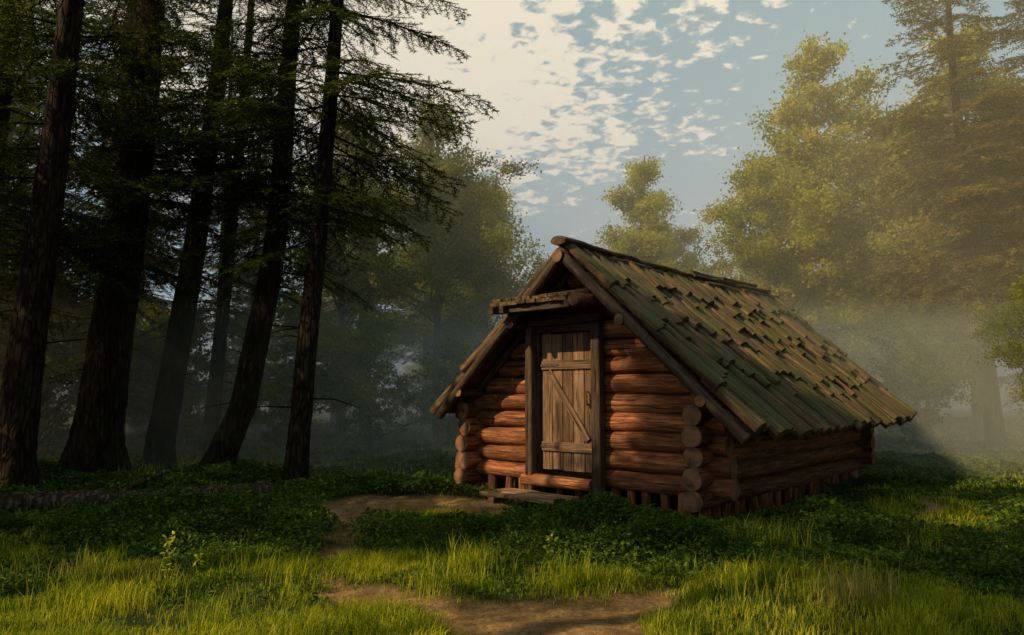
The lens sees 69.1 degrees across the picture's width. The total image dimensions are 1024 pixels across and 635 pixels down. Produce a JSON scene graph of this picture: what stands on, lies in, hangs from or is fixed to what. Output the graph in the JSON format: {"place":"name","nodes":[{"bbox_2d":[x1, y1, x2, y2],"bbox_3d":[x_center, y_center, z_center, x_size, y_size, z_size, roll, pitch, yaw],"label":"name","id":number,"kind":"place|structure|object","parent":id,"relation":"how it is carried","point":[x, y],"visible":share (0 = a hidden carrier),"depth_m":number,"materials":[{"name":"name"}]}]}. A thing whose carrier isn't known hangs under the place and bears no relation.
{"place":"outdoors","nodes":[
{"label":"outdoors","id":0,"kind":"place"},
{"bbox_2d":[0,408,1023,634],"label":"grass","id":1,"kind":"structure","parent":0,"point":[853,587],"depth_m":5.19,"materials":[{"name":"green plant"}]},
{"bbox_2d":[0,393,1023,634],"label":"ground","id":2,"kind":"structure","parent":0,"point":[618,614],"depth_m":5.27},
{"bbox_2d":[0,109,37,286],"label":"pine tree","id":3,"kind":"object","parent":2,"relation":"on","point":[17,136],"visible":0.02,"depth_m":19.04,"materials":[{"name":"green plant"}]},
{"bbox_2d":[0,509,49,530],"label":"fern plant","id":4,"kind":"object","parent":2,"relation":"on","point":[10,523],"visible":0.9,"depth_m":7.58,"materials":[{"name":"green plant"}]},
{"bbox_2d":[1,79,50,361],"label":"pine tree","id":5,"kind":"object","parent":2,"relation":"on","point":[38,130],"visible":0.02,"depth_m":21.73,"materials":[{"name":"green plant"}]},
{"bbox_2d":[0,270,79,409],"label":"bush","id":6,"kind":"object","parent":2,"relation":"on","point":[2,352],"visible":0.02,"depth_m":16.68,"materials":[{"name":"green plant"}]},
{"bbox_2d":[0,0,82,363],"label":"pine tree","id":7,"kind":"object","parent":2,"relation":"on","point":[10,268],"visible":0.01,"depth_m":19.45,"materials":[{"name":"green plant"}]},
{"bbox_2d":[8,109,77,395],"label":"pine tree","id":8,"kind":"object","parent":2,"relation":"on","point":[65,293],"depth_m":26.79,"materials":[{"name":"green plant"}]},
{"bbox_2d":[0,0,91,348],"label":"pine tree","id":9,"kind":"object","parent":2,"relation":"on","point":[3,291],"visible":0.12,"depth_m":15.71,"materials":[{"name":"green plant"}]},
{"bbox_2d":[0,0,122,358],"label":"pine tree","id":10,"kind":"object","parent":2,"relation":"on","point":[5,114],"visible":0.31,"depth_m":12.70,"materials":[{"name":"green plant"}]},
{"bbox_2d":[0,255,143,450],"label":"bush","id":11,"kind":"object","parent":2,"relation":"on","point":[64,349],"visible":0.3,"depth_m":14.93,"materials":[{"name":"green plant"}]},
{"bbox_2d":[0,0,233,397],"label":"pine tree","id":12,"kind":"object","parent":2,"relation":"on","point":[60,269],"visible":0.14,"depth_m":14.56,"materials":[{"name":"green plant"}]},
{"bbox_2d":[56,8,183,440],"bbox_3d":[-10.787,-3.081,20.482,4.378,13.567,4.331,5,-9,-44],"label":"pine tree","id":13,"kind":"object","parent":2,"relation":"on","point":[93,214],"visible":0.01,"depth_m":20.19,"materials":[{"name":"green plant"}]},
{"bbox_2d":[44,0,214,420],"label":"pine tree","id":14,"kind":"object","parent":2,"relation":"on","point":[140,353],"visible":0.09,"depth_m":16.21,"materials":[{"name":"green plant"}]},
{"bbox_2d":[0,0,259,491],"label":"pine tree","id":15,"kind":"object","parent":2,"relation":"on","point":[21,384],"visible":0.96,"depth_m":10.14,"materials":[{"name":"green plant"}]},
{"bbox_2d":[61,146,205,432],"bbox_3d":[-12.466,-2.762,25.165,4.428,14.179,4.028,-4,-7,36],"label":"pine tree","id":16,"kind":"object","parent":2,"relation":"on","point":[132,429],"visible":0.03,"depth_m":25.19,"materials":[{"name":"green plant"}]},
{"bbox_2d":[0,468,270,512],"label":"fallen log","id":17,"kind":"object","parent":2,"relation":"on","point":[41,501],"visible":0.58,"depth_m":9.03,"materials":[{"name":"brown wood"}]},
{"bbox_2d":[0,0,291,472],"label":"pine tree","id":18,"kind":"object","parent":2,"relation":"on","point":[95,441],"visible":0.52,"depth_m":12.08,"materials":[{"name":"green plant"}]},
{"bbox_2d":[159,530,176,590],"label":"weed plant","id":19,"kind":"object","parent":2,"relation":"on","point":[168,552],"visible":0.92,"depth_m":5.49,"materials":[{"name":"green plant"}]},
{"bbox_2d":[125,295,228,440],"bbox_3d":[-8.909,1.515,17.980,2.934,4.185,3.223,5,-8,-43],"label":"bush","id":20,"kind":"object","parent":2,"relation":"on","point":[134,421],"visible":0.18,"depth_m":17.74,"materials":[{"name":"green plant"}]},
{"bbox_2d":[129,310,240,451],"bbox_3d":[-7.488,1.623,17.181,2.657,3.808,2.932,-2,-6,18],"label":"bush","id":21,"kind":"object","parent":2,"relation":"on","point":[195,396],"visible":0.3,"depth_m":16.89,"materials":[{"name":"green plant"}]},
{"bbox_2d":[193,549,208,587],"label":"weed plant","id":22,"kind":"object","parent":2,"relation":"on","point":[200,563],"visible":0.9,"depth_m":5.63,"materials":[{"name":"green plant"}]},
{"bbox_2d":[64,0,345,468],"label":"pine tree","id":23,"kind":"object","parent":2,"relation":"on","point":[161,436],"visible":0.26,"depth_m":13.24,"materials":[{"name":"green plant"}]},
{"bbox_2d":[177,516,247,541],"bbox_3d":[-2.892,2.038,7.183,0.678,0.276,0.632,6,-8,-44],"label":"fern plant","id":24,"kind":"object","parent":2,"relation":"on","point":[203,528],"visible":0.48,"depth_m":7.09,"materials":[{"name":"green plant"}]},
{"bbox_2d":[151,23,293,422],"bbox_3d":[-7.628,-2.238,19.703,3.352,11.726,3.647,-4,-7,33],"label":"pine tree","id":25,"kind":"object","parent":2,"relation":"on","point":[239,343],"visible":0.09,"depth_m":19.51,"materials":[{"name":"green plant"}]},
{"bbox_2d":[137,0,323,461],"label":"pine tree","id":26,"kind":"object","parent":2,"relation":"on","point":[211,422],"visible":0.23,"depth_m":14.62,"materials":[{"name":"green plant"}]},
{"bbox_2d":[228,245,268,377],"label":"pine tree","id":27,"kind":"object","parent":2,"relation":"on","point":[238,318],"visible":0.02,"depth_m":39.91,"materials":[{"name":"green plant"}]},
{"bbox_2d":[209,152,294,405],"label":"pine tree","id":28,"kind":"object","parent":2,"relation":"on","point":[247,295],"depth_m":29.90,"materials":[{"name":"green plant"}]},
{"bbox_2d":[207,87,302,431],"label":"pine tree","id":29,"kind":"object","parent":2,"relation":"on","point":[255,427],"visible":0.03,"depth_m":23.92,"materials":[{"name":"green plant"}]},
{"bbox_2d":[113,0,410,468],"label":"pine tree","id":30,"kind":"object","parent":2,"relation":"on","point":[227,440],"visible":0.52,"depth_m":12.19,"materials":[{"name":"green plant"}]},
{"bbox_2d":[220,285,363,455],"bbox_3d":[-4.741,1.352,16.246,2.969,4.182,3.223,0,-6,2],"label":"bush","id":31,"kind":"object","parent":2,"relation":"on","point":[273,392],"visible":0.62,"depth_m":16.07,"materials":[{"name":"green plant"}]},
{"bbox_2d":[142,0,499,486],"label":"pine tree","id":32,"kind":"object","parent":2,"relation":"on","point":[296,462],"visible":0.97,"depth_m":11.63,"materials":[{"name":"green plant"}]},
{"bbox_2d":[281,92,388,425],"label":"pine tree","id":33,"kind":"object","parent":2,"relation":"on","point":[332,418],"visible":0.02,"depth_m":28.40,"materials":[{"name":"green plant"}]},
{"bbox_2d":[236,98,451,437],"bbox_3d":[-4.680,-1.308,21.512,5.844,10.322,6.444,1,-6,-6],"label":"birch tree","id":34,"kind":"object","parent":2,"relation":"on","point":[391,275],"visible":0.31,"depth_m":20.80,"materials":[{"name":"green plant"}]},
{"bbox_2d":[275,188,417,413],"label":"birch tree","id":35,"kind":"object","parent":2,"relation":"on","point":[394,348],"visible":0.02,"depth_m":40.76,"materials":[{"name":"green plant"}]},
{"bbox_2d":[326,126,428,433],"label":"pine tree","id":36,"kind":"object","parent":2,"relation":"on","point":[381,314],"visible":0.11,"depth_m":22.54,"materials":[{"name":"green plant"}]},
{"bbox_2d":[316,302,441,451],"bbox_3d":[-3.490,1.529,16.904,2.928,3.803,2.668,-4,-7,33],"label":"bush","id":37,"kind":"object","parent":2,"relation":"on","point":[354,389],"visible":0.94,"depth_m":16.66,"materials":[{"name":"green plant"}]},
{"bbox_2d":[393,469,429,490],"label":"fern plant","id":38,"kind":"object","parent":2,"relation":"on","point":[418,474],"visible":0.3,"depth_m":10.56,"materials":[{"name":"green plant"}]},
{"bbox_2d":[374,76,474,426],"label":"pine tree","id":39,"kind":"object","parent":2,"relation":"on","point":[423,352],"visible":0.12,"depth_m":29.30,"materials":[{"name":"green plant"}]},
{"bbox_2d":[391,325,474,447],"bbox_3d":[-1.552,1.891,18.622,2.434,3.417,2.632,-5,-8,43],"label":"bush","id":40,"kind":"object","parent":2,"relation":"on","point":[449,344],"visible":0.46,"depth_m":18.61,"materials":[{"name":"green plant"}]},
{"bbox_2d":[380,231,505,387],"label":"birch tree","id":41,"kind":"object","parent":2,"relation":"on","point":[410,368],"visible":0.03,"depth_m":41.04,"materials":[{"name":"green plant"}]},
{"bbox_2d":[344,95,544,430],"bbox_3d":[-2.546,-1.606,23.937,6.482,11.467,7.144,1,-6,-14],"label":"birch tree","id":42,"kind":"object","parent":2,"relation":"on","point":[454,166],"visible":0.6,"depth_m":23.48,"materials":[{"name":"green plant"}]},
{"bbox_2d":[407,175,549,388],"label":"birch tree","id":43,"kind":"object","parent":2,"relation":"on","point":[500,291],"visible":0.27,"depth_m":26.38,"materials":[{"name":"green plant"}]},
{"bbox_2d":[462,510,510,527],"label":"fern plant","id":44,"kind":"object","parent":2,"relation":"on","point":[483,512],"visible":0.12,"depth_m":7.59,"materials":[{"name":"green plant"}]},
{"bbox_2d":[0,415,1023,621],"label":"ground cover plants","id":45,"kind":"object","parent":2,"relation":"on","point":[839,509],"visible":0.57,"depth_m":7.23,"materials":[{"name":"green plant"}]},
{"bbox_2d":[543,532,554,559],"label":"weed plant","id":46,"kind":"object","parent":2,"relation":"on","point":[548,538],"visible":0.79,"depth_m":5.85,"materials":[{"name":"green plant"}]},
{"bbox_2d":[590,154,745,280],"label":"birch tree","id":47,"kind":"object","parent":2,"relation":"on","point":[643,242],"visible":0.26,"depth_m":27.11,"materials":[{"name":"green plant"}]},
{"bbox_2d":[430,235,916,518],"bbox_3d":[2.757,1.030,11.520,5.019,3.759,7.075,-5,-8,41],"label":"log cabin","id":48,"kind":"object","parent":2,"relation":"on","point":[585,366],"visible":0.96,"depth_m":9.53,"materials":[{"name":"brown wood"}]},
{"bbox_2d":[541,332,591,472],"bbox_3d":[0.723,1.082,9.628,0.850,1.778,0.067,-5,-8,41],"label":"door","id":49,"kind":"structure","parent":48,"relation":"in","point":[566,416],"depth_m":9.62,"materials":[{"name":"brown wood"}]},
{"bbox_2d":[657,221,738,275],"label":"birch tree","id":50,"kind":"object","parent":2,"relation":"on","point":[688,237],"visible":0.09,"depth_m":29.92,"materials":[{"name":"green plant"}]},
{"bbox_2d":[715,515,761,527],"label":"fern plant","id":51,"kind":"object","parent":2,"relation":"on","point":[749,522],"visible":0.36,"depth_m":7.32,"materials":[{"name":"green plant"}]},
{"bbox_2d":[751,526,765,559],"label":"weed plant","id":52,"kind":"object","parent":2,"relation":"on","point":[760,532],"visible":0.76,"depth_m":6.00,"materials":[{"name":"green plant"}]},
{"bbox_2d":[693,128,890,342],"bbox_3d":[8.775,-0.912,25.348,6.582,10.349,6.748,2,-5,-9],"label":"birch tree","id":53,"kind":"object","parent":2,"relation":"on","point":[760,256],"visible":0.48,"depth_m":23.96,"materials":[{"name":"green plant"}]},
{"bbox_2d":[704,30,946,371],"bbox_3d":[10.319,-2.751,24.834,7.750,13.903,8.167,0,-6,-2],"label":"birch tree","id":54,"kind":"object","parent":2,"relation":"on","point":[820,218],"visible":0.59,"depth_m":24.23,"materials":[{"name":"green plant"}]},
{"bbox_2d":[782,80,991,431],"bbox_3d":[12.437,-1.841,25.383,7.918,12.144,7.724,-3,-7,18],"label":"birch tree","id":55,"kind":"object","parent":2,"relation":"on","point":[882,248],"visible":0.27,"depth_m":24.20,"materials":[{"name":"green plant"}]},
{"bbox_2d":[846,209,955,391],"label":"birch tree","id":56,"kind":"object","parent":2,"relation":"on","point":[878,379],"visible":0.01,"depth_m":33.22,"materials":[{"name":"grey plant"}]},
{"bbox_2d":[872,543,939,571],"bbox_3d":[3.137,1.941,5.939,0.493,0.200,0.460,-4,-7,32],"label":"fern plant","id":57,"kind":"object","parent":2,"relation":"on","point":[898,558],"visible":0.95,"depth_m":5.94,"materials":[{"name":"green plant"}]},
{"bbox_2d":[870,232,964,408],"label":"birch tree","id":58,"kind":"object","parent":2,"relation":"on","point":[923,405],"depth_m":37.64,"materials":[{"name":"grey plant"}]},
{"bbox_2d":[861,296,988,447],"bbox_3d":[10.338,1.543,18.665,2.947,4.186,3.225,-2,-6,20],"label":"bush","id":59,"kind":"object","parent":2,"relation":"on","point":[924,384],"visible":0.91,"depth_m":18.54,"materials":[{"name":"green plant"}]},
{"bbox_2d":[844,19,1023,437],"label":"birch tree","id":60,"kind":"object","parent":2,"relation":"on","point":[990,82],"visible":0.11,"depth_m":23.29,"materials":[{"name":"plant"}]},
{"bbox_2d":[845,0,1023,447],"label":"pine tree","id":61,"kind":"object","parent":2,"relation":"on","point":[966,193],"visible":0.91,"depth_m":20.35,"materials":[{"name":"green plant"}]},
{"bbox_2d":[911,83,1022,361],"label":"birch tree","id":62,"kind":"object","parent":2,"relation":"on","point":[981,213],"depth_m":30.73,"materials":[{"name":"grey plant"}]},
{"bbox_2d":[943,0,1023,337],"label":"pine tree","id":63,"kind":"object","parent":2,"relation":"on","point":[1019,4],"visible":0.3,"depth_m":21.87,"materials":[{"name":"green plant"}]},
{"bbox_2d":[951,551,1023,576],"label":"fern plant","id":64,"kind":"object","parent":2,"relation":"on","point":[992,569],"visible":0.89,"depth_m":6.13,"materials":[{"name":"green plant"}]},
{"bbox_2d":[957,260,1023,402],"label":"birch tree","id":65,"kind":"object","parent":2,"relation":"on","point":[1003,326],"visible":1,"depth_m":13.47,"materials":[{"name":"green plant"}]},
{"bbox_2d":[975,129,1023,343],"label":"pine tree","id":66,"kind":"object","parent":2,"relation":"on","point":[1021,247],"visible":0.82,"depth_m":18.38,"materials":[{"name":"green plant"}]},
{"bbox_2d":[997,344,1023,408],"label":"pine tree","id":67,"kind":"object","parent":2,"relation":"on","point":[1004,379],"visible":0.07,"depth_m":26.10,"materials":[{"name":"green plant"}]},
{"bbox_2d":[1002,276,1023,289],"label":"birch tree","id":68,"kind":"object","parent":2,"relation":"on","point":[1014,283],"visible":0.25,"depth_m":17.43,"materials":[{"name":"green plant"}]},
{"bbox_2d":[1005,372,1023,413],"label":"bush","id":69,"kind":"object","parent":2,"relation":"on","point":[1017,385],"visible":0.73,"depth_m":16.85,"materials":[{"name":"green plant"}]},
{"bbox_2d":[9,0,1023,393],"label":"sky","id":70,"kind":"structure","parent":0,"point":[588,87],"materials":[{"name":"blue"}]}
]}

